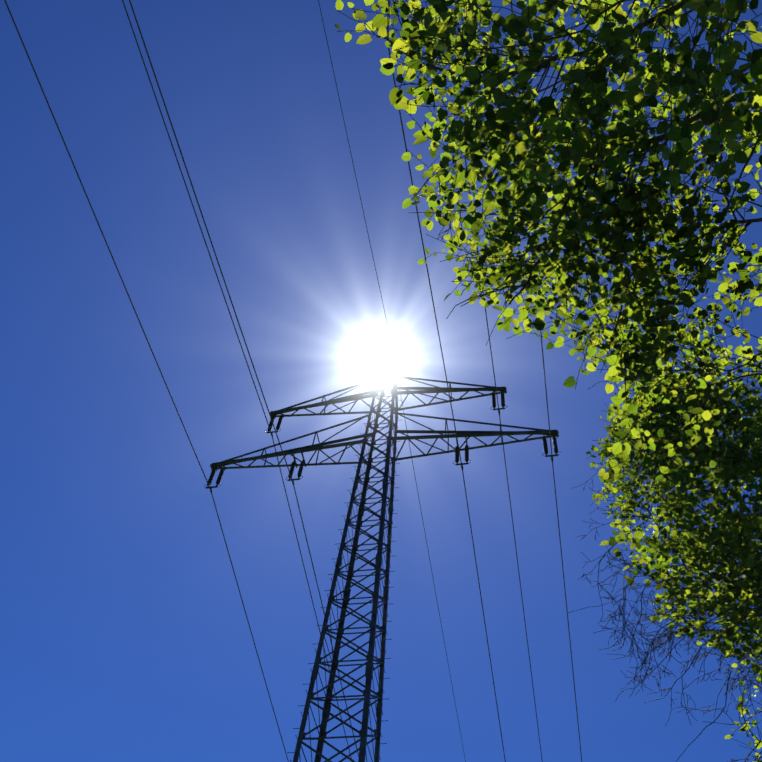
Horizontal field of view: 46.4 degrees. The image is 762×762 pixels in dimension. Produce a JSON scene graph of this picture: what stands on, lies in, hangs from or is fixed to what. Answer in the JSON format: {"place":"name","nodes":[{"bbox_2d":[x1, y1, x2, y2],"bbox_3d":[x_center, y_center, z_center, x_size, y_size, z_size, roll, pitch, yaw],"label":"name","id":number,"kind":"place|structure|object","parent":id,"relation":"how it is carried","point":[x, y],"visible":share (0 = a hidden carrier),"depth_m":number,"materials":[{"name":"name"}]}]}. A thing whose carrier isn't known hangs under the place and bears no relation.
{"place":"outdoors","nodes":[
{"label":"outdoors","id":0,"kind":"place"},
{"bbox_2d":[0,0,761,761],"label":"sky","id":1,"kind":"structure","parent":0,"point":[125,634],"materials":[{"name":"blue"}]},
{"bbox_2d":[335,0,761,761],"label":"tree","id":2,"kind":"object","parent":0,"point":[587,144],"depth_m":6.22,"materials":[{"name":"green plant"}]},
{"label":"ground","id":3,"kind":"structure","parent":0,"visible":0},
{"bbox_2d":[204,346,560,761],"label":"pylon","id":4,"kind":"object","parent":3,"relation":"on","point":[327,699],"visible":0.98,"depth_m":32.02,"materials":[{"name":"metal"}]},
{"bbox_2d":[4,0,581,761],"bbox_3d":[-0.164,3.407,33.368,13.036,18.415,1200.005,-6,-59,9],"label":"power lines","id":5,"kind":"object","parent":4,"relation":"attached to","point":[262,392],"visible":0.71,"depth_m":32.44,"materials":[{"name":"metal"}]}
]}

